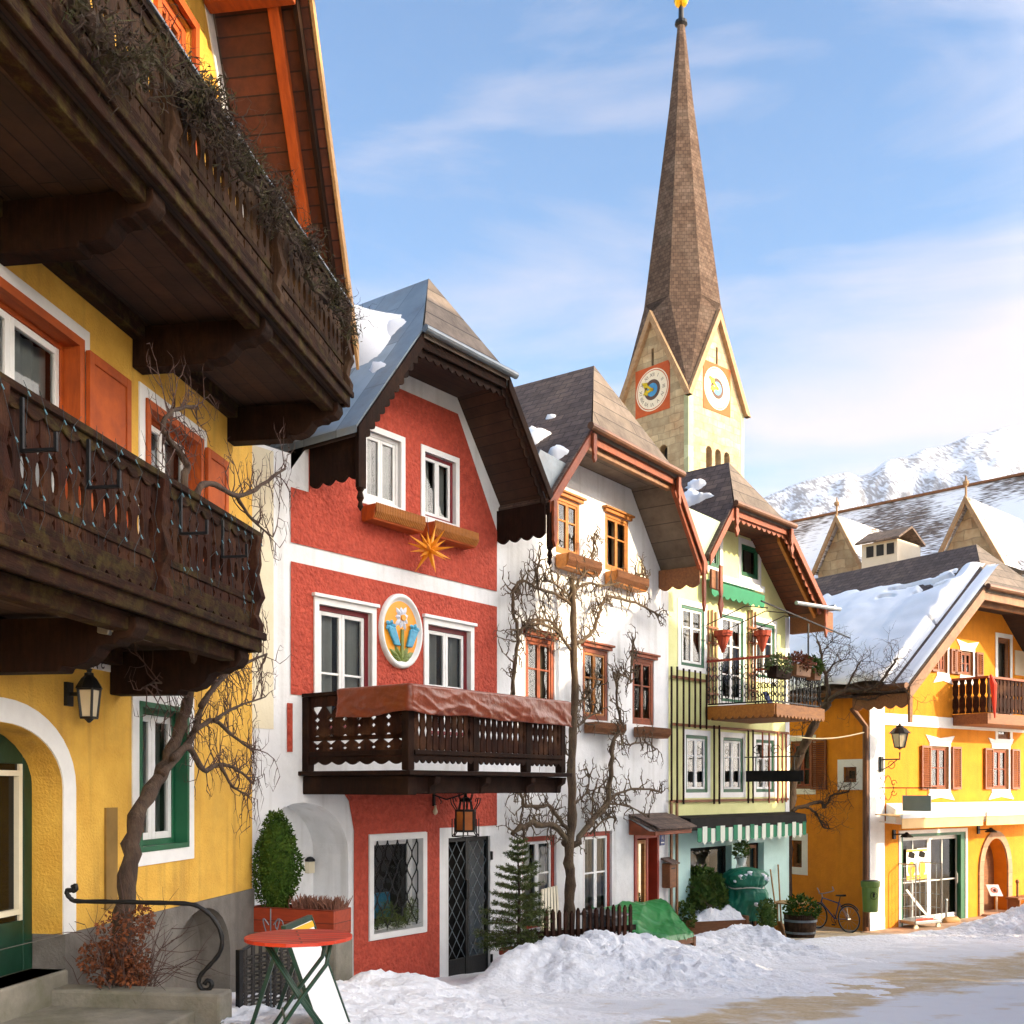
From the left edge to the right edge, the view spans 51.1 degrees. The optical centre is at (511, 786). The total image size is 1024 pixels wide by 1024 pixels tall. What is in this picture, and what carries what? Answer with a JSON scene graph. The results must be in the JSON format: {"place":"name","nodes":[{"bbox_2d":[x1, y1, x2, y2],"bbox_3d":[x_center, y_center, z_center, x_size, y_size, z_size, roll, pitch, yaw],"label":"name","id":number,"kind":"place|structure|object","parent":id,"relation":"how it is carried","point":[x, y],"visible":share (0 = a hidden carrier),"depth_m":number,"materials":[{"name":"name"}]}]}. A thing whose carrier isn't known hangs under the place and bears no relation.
{"place":"outdoors","nodes":[
{"label":"outdoors","id":0,"kind":"place"},
{"bbox_2d":[315,0,1023,497],"label":"sky","id":1,"kind":"structure","parent":0,"point":[862,161],"materials":[{"name":"blue"}]},
{"bbox_2d":[436,926,1023,1023],"bbox_3d":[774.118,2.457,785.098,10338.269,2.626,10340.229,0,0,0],"label":"ground","id":2,"kind":"structure","parent":0,"point":[975,983],"depth_m":13.65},
{"bbox_2d":[0,1006,194,1023],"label":"entrance landing","id":3,"kind":"object","parent":2,"relation":"on","point":[67,1015],"visible":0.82,"depth_m":8.26,"materials":[{"name":"concrete"}]},
{"bbox_2d":[26,868,235,1003],"bbox_3d":[-3.223,1.284,9.053,1.534,1.226,1.530,0,0,8],"label":"rust bush","id":4,"kind":"object","parent":2,"relation":"on","point":[135,975],"visible":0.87,"depth_m":8.86,"materials":[{"name":"brown plant"}]},
{"bbox_2d":[52,984,231,1023],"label":"cheek wall","id":5,"kind":"structure","parent":2,"relation":"on","point":[213,1006],"depth_m":8.59,"materials":[{"name":"concrete"}]},
{"bbox_2d":[64,883,223,990],"bbox_3d":[-2.967,1.220,8.650,1.291,0.883,0.042,0,0,0],"label":"handrail","id":6,"kind":"object","parent":5,"relation":"on","point":[74,888],"visible":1,"depth_m":8.63,"materials":[{"name":"black metal"}]},
{"bbox_2d":[0,0,358,1022],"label":"yellow house","id":7,"kind":"structure","parent":2,"relation":"on","point":[124,244],"depth_m":9.05,"materials":[{"name":"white paint"}]},
{"bbox_2d":[0,734,31,976],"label":"door","id":8,"kind":"structure","parent":7,"relation":"in","point":[15,776],"depth_m":8.78,"materials":[{"name":"green paint"}]},
{"bbox_2d":[0,264,131,526],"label":"window","id":9,"kind":"structure","parent":7,"relation":"in","point":[86,386],"depth_m":9.11,"materials":[{"name":"orange wood"}]},
{"bbox_2d":[64,668,102,722],"bbox_3d":[-3.590,-0.769,8.993,0.312,0.462,0.224,0,0,8],"label":"wall lantern","id":10,"kind":"object","parent":7,"relation":"attached to","point":[88,687],"depth_m":8.94,"materials":[{"name":"black metal"}]},
{"bbox_2d":[58,0,170,121],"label":"dried plant","id":11,"kind":"object","parent":7,"relation":"on","point":[95,30],"visible":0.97,"depth_m":6.67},
{"bbox_2d":[0,378,262,617],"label":"fairy lights","id":12,"kind":"object","parent":7,"relation":"on","point":[122,502],"visible":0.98,"depth_m":7.17,"materials":[{"name":"plastic"}]},
{"bbox_2d":[84,0,192,119],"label":"dried plant","id":13,"kind":"object","parent":7,"relation":"on","point":[135,77],"visible":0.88,"depth_m":6.99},
{"bbox_2d":[132,696,193,866],"bbox_3d":[-3.628,-0.098,10.766,0.325,1.712,1.314,0,0,8],"label":"window","id":14,"kind":"structure","parent":7,"relation":"in","point":[176,842],"depth_m":10.95,"materials":[{"name":"green paint"}]},
{"bbox_2d":[153,0,199,154],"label":"window","id":15,"kind":"structure","parent":7,"relation":"in","point":[184,9],"depth_m":11.21,"materials":[{"name":"orange wood"}]},
{"bbox_2d":[138,381,228,560],"bbox_3d":[-3.536,-2.955,11.204,0.380,1.830,1.950,0,0,8],"label":"window","id":16,"kind":"structure","parent":7,"relation":"in","point":[211,468],"depth_m":11.35,"materials":[{"name":"orange wood"}]},
{"bbox_2d":[142,1,237,145],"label":"dried plant","id":17,"kind":"object","parent":7,"relation":"on","point":[197,96],"visible":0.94,"depth_m":7.88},
{"bbox_2d":[182,66,271,189],"bbox_3d":[-2.260,-5.156,8.395,0.738,0.692,1.004,0,0,-12],"label":"dried plant","id":18,"kind":"object","parent":7,"relation":"on","point":[218,139],"visible":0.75,"depth_m":8.32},
{"bbox_2d":[213,115,307,250],"bbox_3d":[-2.240,-5.192,9.230,0.757,0.807,1.522,0,0,8],"label":"dried plant","id":19,"kind":"object","parent":7,"relation":"on","point":[247,180],"visible":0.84,"depth_m":9.28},
{"bbox_2d":[253,162,341,285],"bbox_3d":[-2.034,-5.166,10.165,0.765,0.885,1.556,0,0,27],"label":"dried plant","id":20,"kind":"object","parent":7,"relation":"on","point":[308,244],"visible":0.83,"depth_m":10.27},
{"bbox_2d":[301,258,380,353],"bbox_3d":[-1.874,-5.077,11.289,0.669,0.678,1.729,0,0,8],"label":"dried plant","id":21,"kind":"object","parent":7,"relation":"hanging from","point":[334,294],"visible":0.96,"depth_m":11.16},
{"bbox_2d":[106,343,298,985],"bbox_3d":[-2.858,-1.004,10.359,0.720,5.944,3.635,0,0,11],"label":"espalier tree","id":22,"kind":"object","parent":2,"relation":"on","point":[174,750],"visible":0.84,"depth_m":9.97,"materials":[{"name":"brown plant"}]},
{"bbox_2d":[236,944,297,1007],"bbox_3d":[-2.100,1.903,9.248,0.060,1.275,0.826,0,0,25],"label":"wicker screen","id":23,"kind":"object","parent":2,"relation":"on","point":[240,982],"visible":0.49,"depth_m":9.10,"materials":[{"name":"black wicker"}]},
{"bbox_2d":[244,929,351,1023],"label":"bistro table","id":24,"kind":"object","parent":2,"relation":"on","point":[286,938],"visible":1,"depth_m":7.07,"materials":[{"name":"green paint"}]},
{"bbox_2d":[250,915,350,1023],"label":"sandwich board","id":25,"kind":"object","parent":2,"relation":"on","point":[323,997],"visible":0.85,"depth_m":8.52,"materials":[{"name":"green paint"}]},
{"bbox_2d":[255,932,352,993],"bbox_3d":[-2.574,2.400,12.985,1.268,1.280,0.400,0,0,22],"label":"stone base","id":26,"kind":"object","parent":2,"relation":"on","point":[341,960],"visible":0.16,"depth_m":12.76,"materials":[{"name":"concrete"}]},
{"bbox_2d":[254,904,350,932],"bbox_3d":[-2.568,1.603,12.960,1.198,0.306,0.400,0,0,22],"label":"planter box","id":27,"kind":"object","parent":26,"relation":"on","point":[339,920],"visible":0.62,"depth_m":12.79,"materials":[{"name":"red wood"}]},
{"bbox_2d":[251,808,304,907],"bbox_3d":[-2.866,0.940,13.078,0.678,1.384,0.653,0,0,0],"label":"boxwood shrub","id":28,"kind":"object","parent":27,"relation":"in","point":[275,874],"visible":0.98,"depth_m":12.93,"materials":[{"name":"green plant"}]},
{"bbox_2d":[288,893,352,909],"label":"heather","id":29,"kind":"object","parent":27,"relation":"in","point":[320,903],"visible":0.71,"depth_m":12.79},
{"bbox_2d":[252,278,571,977],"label":"red house","id":30,"kind":"structure","parent":2,"relation":"on","point":[431,426],"depth_m":15.61,"materials":[{"name":"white paint"}]},
{"bbox_2d":[312,592,379,735],"bbox_3d":[-2.423,-1.689,15.182,0.315,1.933,1.276,0,0,37],"label":"window","id":31,"kind":"structure","parent":30,"relation":"in","point":[347,621],"depth_m":15.19,"materials":[{"name":"white paint"}]},
{"bbox_2d":[351,305,401,368],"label":"roof snow","id":32,"kind":"structure","parent":30,"relation":"on","point":[373,344],"depth_m":15.34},
{"bbox_2d":[362,426,404,509],"bbox_3d":[-1.977,-4.666,15.811,0.255,1.168,0.916,0,0,37],"label":"window","id":33,"kind":"structure","parent":30,"relation":"in","point":[381,496],"depth_m":15.96,"materials":[{"name":"white paint"}]},
{"bbox_2d":[369,318,405,372],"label":"roof snow","id":34,"kind":"structure","parent":30,"relation":"on","point":[394,325],"depth_m":15.44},
{"bbox_2d":[374,897,420,929],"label":"fir sprigs","id":35,"kind":"object","parent":30,"relation":"on","point":[377,920],"visible":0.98,"depth_m":16.06,"materials":[{"name":"green plant"}]},
{"bbox_2d":[368,832,426,940],"bbox_3d":[-1.813,1.463,16.094,0.330,1.533,1.256,0,0,37],"label":"window","id":36,"kind":"structure","parent":30,"relation":"in","point":[374,899],"depth_m":16.09,"materials":[{"name":"white paint"}]},
{"bbox_2d":[378,594,422,668],"bbox_3d":[-1.647,-2.327,16.003,0.076,1.121,0.924,0,0,37],"label":"oval plaque","id":37,"kind":"object","parent":30,"relation":"attached to","point":[400,630],"visible":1,"depth_m":15.99,"materials":[{"name":"white paint"}]},
{"bbox_2d":[409,520,451,571],"bbox_3d":[-1.226,-3.622,16.104,0.792,0.880,0.672,0,0,-35],"label":"star ornament","id":38,"kind":"object","parent":30,"relation":"hanging from","point":[429,547],"visible":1,"depth_m":16.04,"materials":[{"name":"orange paper"}]},
{"bbox_2d":[421,444,459,526],"bbox_3d":[-1.213,-4.666,16.834,0.255,1.168,0.916,0,0,37],"label":"window","id":39,"kind":"structure","parent":30,"relation":"in","point":[437,513],"depth_m":16.91,"materials":[{"name":"white paint"}]},
{"bbox_2d":[422,614,477,737],"bbox_3d":[-1.066,-1.689,16.996,0.315,1.933,1.284,0,0,37],"label":"window","id":40,"kind":"structure","parent":30,"relation":"in","point":[449,637],"depth_m":17.02,"materials":[{"name":"white paint"}]},
{"bbox_2d":[335,683,571,726],"bbox_3d":[-0.688,-1.089,15.017,1.329,0.401,3.629,0,0,37],"label":"tarpaulin","id":41,"kind":"object","parent":30,"relation":"on","point":[365,701],"visible":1,"depth_m":13.92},
{"bbox_2d":[450,793,480,836],"bbox_3d":[-0.685,0.274,15.791,0.484,0.920,0.421,0,0,37],"label":"hanging lantern","id":42,"kind":"object","parent":30,"relation":"hanging from","point":[465,820],"visible":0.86,"depth_m":15.70,"materials":[{"name":"black metal"}]},
{"bbox_2d":[473,837,561,954],"bbox_3d":[0.134,1.901,16.745,1.508,2.279,1.541,0,0,0],"label":"potted spruce","id":43,"kind":"object","parent":2,"relation":"on","point":[500,938],"visible":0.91,"depth_m":16.74,"materials":[{"name":"plant"}]},
{"bbox_2d":[536,904,635,937],"bbox_3d":[1.271,2.602,17.404,2.420,1.376,0.107,0,0,-45],"label":"picket fence","id":44,"kind":"object","parent":2,"relation":"on","point":[614,928],"visible":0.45,"depth_m":17.35,"materials":[{"name":"brown wood"}]},
{"bbox_2d":[469,366,718,955],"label":"white house","id":45,"kind":"structure","parent":2,"relation":"on","point":[615,472],"depth_m":20.62,"materials":[{"name":"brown paint"}]},
{"bbox_2d":[522,835,553,929],"bbox_3d":[0.379,1.680,19.072,0.185,1.620,1.077,0,0,36],"label":"window","id":46,"kind":"structure","parent":45,"relation":"in","point":[537,843],"depth_m":19.27,"materials":[{"name":"red paint"}]},
{"bbox_2d":[523,629,559,699],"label":"window","id":47,"kind":"structure","parent":45,"relation":"in","point":[540,643],"depth_m":19.06,"materials":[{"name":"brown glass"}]},
{"bbox_2d":[529,414,568,458],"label":"roof snow","id":48,"kind":"structure","parent":45,"relation":"on","point":[555,451],"depth_m":19.05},
{"bbox_2d":[556,490,586,554],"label":"window","id":49,"kind":"structure","parent":45,"relation":"in","point":[567,505],"depth_m":19.88,"materials":[{"name":"brown wood"}]},
{"bbox_2d":[584,831,609,915],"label":"window","id":50,"kind":"structure","parent":45,"relation":"in","point":[595,871],"depth_m":20.79,"materials":[{"name":"red paint"}]},
{"bbox_2d":[581,640,615,720],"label":"window","id":51,"kind":"structure","parent":45,"relation":"in","point":[594,654],"depth_m":20.73,"materials":[{"name":"brown wood"}]},
{"bbox_2d":[602,505,634,571],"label":"window","id":52,"kind":"structure","parent":45,"relation":"in","point":[615,529],"depth_m":21.21,"materials":[{"name":"brown wood"}]},
{"bbox_2d":[630,650,660,724],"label":"window","id":53,"kind":"structure","parent":45,"relation":"in","point":[640,719],"depth_m":22.23,"materials":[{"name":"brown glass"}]},
{"bbox_2d":[634,835,658,901],"bbox_3d":[2.573,2.126,22.320,0.560,2.328,1.040,0,0,36],"label":"door","id":54,"kind":"structure","parent":45,"relation":"in","point":[646,847],"depth_m":22.15,"materials":[{"name":"red paint"}]},
{"bbox_2d":[661,857,679,887],"bbox_3d":[3.366,1.819,22.773,0.260,0.640,0.380,0,0,36],"label":"letterbox","id":55,"kind":"object","parent":45,"relation":"attached to","point":[669,874],"visible":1,"depth_m":22.69,"materials":[{"name":"brown wood"}]},
{"bbox_2d":[220,903,1023,1023],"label":"snow bank","id":56,"kind":"structure","parent":2,"relation":"on","point":[518,984],"depth_m":14.83,"materials":[{"name":"snow"}]},
{"bbox_2d":[592,898,695,945],"bbox_3d":[2.707,2.789,20.096,1.289,1.303,2.744,0,0,36],"label":"covered trestle","id":57,"kind":"object","parent":2,"relation":"on","point":[659,918],"visible":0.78,"depth_m":19.94,"materials":[{"name":"green fabric"}]},
{"bbox_2d":[685,915,748,934],"bbox_3d":[4.195,3.163,23.580,1.939,0.653,0.650,0,0,-19],"label":"planter trough","id":58,"kind":"object","parent":2,"relation":"on","point":[704,926],"visible":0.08,"depth_m":23.33,"materials":[{"name":"brown wood"}]},
{"bbox_2d":[678,900,697,927],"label":"ivy bush","id":59,"kind":"object","parent":58,"relation":"in","point":[690,909],"visible":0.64,"depth_m":23.12,"materials":[{"name":"green plant"}]},
{"bbox_2d":[680,863,731,913],"bbox_3d":[4.183,2.376,23.695,1.657,1.364,1.417,0,0,-17],"label":"ivy bush","id":60,"kind":"object","parent":58,"relation":"in","point":[707,887],"visible":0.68,"depth_m":23.58,"materials":[{"name":"green plant"}]},
{"bbox_2d":[691,905,745,921],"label":"planter snow","id":61,"kind":"structure","parent":58,"relation":"in","point":[727,912],"depth_m":23.42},
{"bbox_2d":[722,867,769,920],"bbox_3d":[5.260,2.389,24.094,1.071,1.195,1.019,0,0,0],"label":"wrapped shrub","id":62,"kind":"object","parent":58,"relation":"in","point":[748,891],"visible":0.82,"depth_m":23.74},
{"bbox_2d":[668,462,849,925],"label":"green house","id":63,"kind":"structure","parent":2,"relation":"on","point":[754,555],"depth_m":24.66,"materials":[{"name":"teal paint"}]},
{"bbox_2d":[678,598,706,673],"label":"window","id":64,"kind":"structure","parent":63,"relation":"in","point":[687,629],"depth_m":23.80,"materials":[{"name":"green paint"}]},
{"bbox_2d":[685,729,710,797],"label":"window","id":65,"kind":"structure","parent":63,"relation":"in","point":[693,789],"depth_m":23.99,"materials":[{"name":"green paint"}]},
{"bbox_2d":[684,479,713,506],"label":"roof snow","id":66,"kind":"structure","parent":63,"relation":"on","point":[693,496],"depth_m":24.01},
{"bbox_2d":[690,846,725,896],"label":"shop window","id":67,"kind":"structure","parent":63,"relation":"in","point":[698,856],"depth_m":25.02,"materials":[{"name":"black glass"}]},
{"bbox_2d":[708,610,731,703],"bbox_3d":[4.721,-2.948,24.163,0.450,2.135,0.510,0,0,42],"label":"wall pot","id":68,"kind":"object","parent":63,"relation":"attached to","point":[722,637],"depth_m":24.16,"materials":[{"name":"red ceramic"}]},
{"bbox_2d":[670,666,788,914],"bbox_3d":[5.176,0.296,24.921,0.100,5.789,5.468,0,0,42],"label":"wall trellis","id":69,"kind":"object","parent":63,"relation":"attached to","point":[700,726],"depth_m":23.65,"materials":[{"name":"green wood"}]},
{"bbox_2d":[718,609,745,705],"bbox_3d":[5.063,-2.983,25.055,0.207,2.247,1.264,0,0,42],"label":"balcony door","id":70,"kind":"structure","parent":63,"relation":"in","point":[735,617],"depth_m":25.30,"materials":[{"name":"green paint"}]},
{"bbox_2d":[720,732,745,797],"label":"window","id":71,"kind":"structure","parent":63,"relation":"in","point":[728,788],"depth_m":25.11,"materials":[{"name":"green paint"}]},
{"bbox_2d":[678,812,806,843],"bbox_3d":[5.458,0.936,24.999,0.438,0.628,5.377,0,0,42],"label":"striped awning","id":72,"kind":"object","parent":63,"relation":"attached to","point":[730,827],"visible":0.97,"depth_m":24.68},
{"bbox_2d":[732,840,750,867],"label":"hanging plant","id":73,"kind":"object","parent":72,"relation":"hanging from","point":[741,858],"visible":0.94,"depth_m":24.55,"materials":[{"name":"green plant"}]},
{"bbox_2d":[738,537,760,585],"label":"window","id":74,"kind":"structure","parent":63,"relation":"in","point":[755,578],"depth_m":25.73,"materials":[{"name":"green paint"}]},
{"bbox_2d":[748,610,770,700],"bbox_3d":[5.928,-3.157,25.518,0.450,2.165,0.510,0,0,42],"label":"wall pot","id":75,"kind":"object","parent":63,"relation":"attached to","point":[761,636],"depth_m":25.51,"materials":[{"name":"red ceramic"}]},
{"bbox_2d":[754,734,775,796],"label":"window","id":76,"kind":"structure","parent":63,"relation":"in","point":[760,788],"depth_m":26.24,"materials":[{"name":"white paint"}]},
{"bbox_2d":[753,617,776,683],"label":"window","id":77,"kind":"structure","parent":63,"relation":"in","point":[773,638],"depth_m":26.25,"materials":[{"name":"green paint"}]},
{"bbox_2d":[745,744,803,781],"bbox_3d":[6.077,-0.553,24.915,1.515,0.859,0.040,0,0,42],"label":"projecting sign","id":78,"kind":"object","parent":63,"relation":"attached to","point":[794,775],"visible":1,"depth_m":24.86,"materials":[{"name":"black metal"}]},
{"bbox_2d":[762,651,795,679],"bbox_3d":[5.739,-2.622,23.038,0.585,0.657,0.978,0,0,42],"label":"balcony planter","id":79,"kind":"object","parent":63,"relation":"attached to","point":[779,672],"visible":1,"depth_m":22.85,"materials":[{"name":"brown wood"}]},
{"bbox_2d":[787,650,816,677],"bbox_3d":[6.355,-2.732,23.700,0.602,0.614,0.968,0,0,42],"label":"balcony planter","id":80,"kind":"object","parent":63,"relation":"attached to","point":[803,668],"visible":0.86,"depth_m":23.56,"materials":[{"name":"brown wood"}]},
{"bbox_2d":[755,898,777,928],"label":"potted bush","id":81,"kind":"object","parent":2,"relation":"on","point":[767,912],"visible":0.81,"depth_m":23.14,"materials":[{"name":"green plant"}]},
{"bbox_2d":[782,892,822,937],"bbox_3d":[6.871,3.024,25.356,0.977,1.091,0.890,0,0,0],"label":"barrel planter","id":82,"kind":"object","parent":2,"relation":"on","point":[800,923],"visible":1,"depth_m":25.12,"materials":[{"name":"brown wood"}]},
{"bbox_2d":[807,886,859,932],"bbox_3d":[8.373,3.196,27.980,0.609,1.127,1.778,0,0,-33],"label":"bicycle","id":83,"kind":"object","parent":2,"relation":"on","point":[841,909],"visible":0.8,"depth_m":27.79,"materials":[{"name":"metal"}]},
{"bbox_2d":[789,624,930,906],"bbox_3d":[8.717,-0.294,27.155,4.034,8.296,2.384,0,0,43],"label":"bare tree","id":84,"kind":"object","parent":2,"relation":"on","point":[813,726],"visible":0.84,"depth_m":27.58,"materials":[{"name":"brown plant"}]},
{"bbox_2d":[789,544,1023,931],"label":"orange house","id":85,"kind":"structure","parent":2,"relation":"on","point":[962,751],"depth_m":29.47,"materials":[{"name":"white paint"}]},
{"bbox_2d":[792,833,807,874],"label":"window","id":86,"kind":"structure","parent":85,"relation":"in","point":[802,841],"depth_m":29.57,"materials":[{"name":"paint"}]},
{"bbox_2d":[789,735,826,793],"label":"window","id":87,"kind":"structure","parent":85,"relation":"in","point":[815,774],"depth_m":29.09,"materials":[{"name":"brown wood"}]},
{"bbox_2d":[837,759,862,789],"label":"window","id":88,"kind":"structure","parent":85,"relation":"in","point":[851,765],"depth_m":28.17,"materials":[{"name":"paint"}]},
{"bbox_2d":[861,880,879,926],"bbox_3d":[9.032,2.948,27.001,0.500,1.200,0.376,0,0,-9],"label":"litter bin","id":89,"kind":"object","parent":85,"relation":"attached to","point":[870,893],"visible":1,"depth_m":26.87,"materials":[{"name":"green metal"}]},
{"bbox_2d":[789,562,998,690],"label":"roof snow","id":90,"kind":"structure","parent":85,"relation":"on","point":[913,614],"depth_m":28.39,"materials":[{"name":"snow"}]},
{"bbox_2d":[879,723,910,771],"bbox_3d":[9.825,-1.010,27.491,0.550,1.240,0.833,0,0,-37],"label":"street lamp","id":91,"kind":"object","parent":85,"relation":"attached to","point":[899,733],"visible":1,"depth_m":27.29,"materials":[{"name":"black metal"}]},
{"bbox_2d":[880,775,936,810],"bbox_3d":[10.047,0.148,27.195,0.041,0.923,1.594,0,0,-37],"label":"hanging sign","id":92,"kind":"object","parent":85,"relation":"attached to","point":[916,802],"visible":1,"depth_m":27.02,"materials":[{"name":"black metal"}]},
{"bbox_2d":[906,848,926,880],"bbox_3d":[10.965,2.096,29.032,0.950,0.860,0.013,0,0,-37],"label":"poster","id":93,"kind":"object","parent":85,"relation":"attached to","point":[916,856],"visible":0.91,"depth_m":29.02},
{"bbox_2d":[875,812,984,828],"bbox_3d":[11.023,0.866,28.282,3.837,0.360,0.917,0,0,-37],"label":"shop awning","id":94,"kind":"object","parent":85,"relation":"attached to","point":[929,820],"visible":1,"depth_m":27.77,"materials":[{"name":"white paint"}]},
{"bbox_2d":[899,828,967,926],"bbox_3d":[11.357,2.489,29.644,3.326,2.662,0.740,0,0,-37],"label":"shop door","id":95,"kind":"structure","parent":85,"relation":"in","point":[931,839],"depth_m":29.94,"materials":[{"name":"white paint"}]},
{"bbox_2d":[921,735,961,799],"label":"window","id":96,"kind":"structure","parent":85,"relation":"in","point":[954,773],"depth_m":29.70,"materials":[{"name":"brown wood"}]},
{"bbox_2d":[932,647,957,684],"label":"window","id":97,"kind":"structure","parent":85,"relation":"in","point":[940,667],"depth_m":29.76,"materials":[{"name":"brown wood"}]},
{"bbox_2d":[954,639,983,684],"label":"window","id":98,"kind":"structure","parent":85,"relation":"in","point":[962,653],"depth_m":30.45,"materials":[{"name":"brown wood"}]},
{"bbox_2d":[984,845,993,909],"bbox_3d":[13.827,2.580,31.581,1.555,2.280,0.080,0,0,-37],"label":"arched door","id":99,"kind":"structure","parent":85,"relation":"in","point":[989,863],"depth_m":31.79,"materials":[{"name":"brown wood"}]},
{"bbox_2d":[965,811,1023,824],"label":"shop awning","id":100,"kind":"object","parent":85,"relation":"attached to","point":[1004,817],"visible":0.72,"depth_m":29.74,"materials":[{"name":"white paint"}]},
{"bbox_2d":[984,738,1019,799],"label":"window","id":101,"kind":"structure","parent":85,"relation":"in","point":[989,768],"depth_m":31.59,"materials":[{"name":"brown wood"}]},
{"bbox_2d":[995,632,1012,743],"bbox_3d":[14.412,-2.896,31.624,0.950,3.231,0.245,0,0,-37],"label":"balcony door","id":102,"kind":"structure","parent":85,"relation":"in","point":[999,642],"depth_m":31.73,"materials":[{"name":"white wood"}]},
{"bbox_2d":[619,0,1023,577],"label":"church","id":103,"kind":"structure","parent":0,"point":[682,398],"depth_m":61.16,"materials":[{"name":"stone"}]},
{"bbox_2d":[764,425,1023,520],"bbox_3d":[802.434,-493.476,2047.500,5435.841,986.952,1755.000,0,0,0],"label":"mountain","id":104,"kind":"structure","parent":0,"point":[989,455],"depth_m":2446.93,"materials":[{"name":"snow"}]},
{"bbox_2d":[860,916,985,933],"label":"pavement","id":105,"kind":"structure","parent":0,"point":[907,929],"depth_m":28.05,"materials":[{"name":"pink stone"}]},
{"bbox_2d":[899,861,942,928],"bbox_3d":[10.776,2.869,28.450,1.031,1.765,0.751,0,0,-29],"label":"roll container","id":106,"kind":"object","parent":105,"relation":"on","point":[915,921],"visible":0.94,"depth_m":28.37,"materials":[{"name":"metal"}]},
{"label":"pavement","id":107,"kind":"structure","parent":0,"visible":0},
{"bbox_2d":[540,886,558,936],"bbox_3d":[0.641,2.261,18.577,0.380,1.008,1.030,0,0,36],"label":"striped lounger","id":108,"kind":"object","parent":107,"relation":"on","point":[550,897],"visible":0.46,"depth_m":18.75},
{"bbox_2d":[493,521,670,935],"bbox_3d":[1.484,-1.031,19.923,0.438,7.861,6.132,0,0,36],"label":"espalier tree","id":109,"kind":"object","parent":107,"relation":"on","point":[569,843],"visible":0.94,"depth_m":19.29,"materials":[{"name":"brown plant"}]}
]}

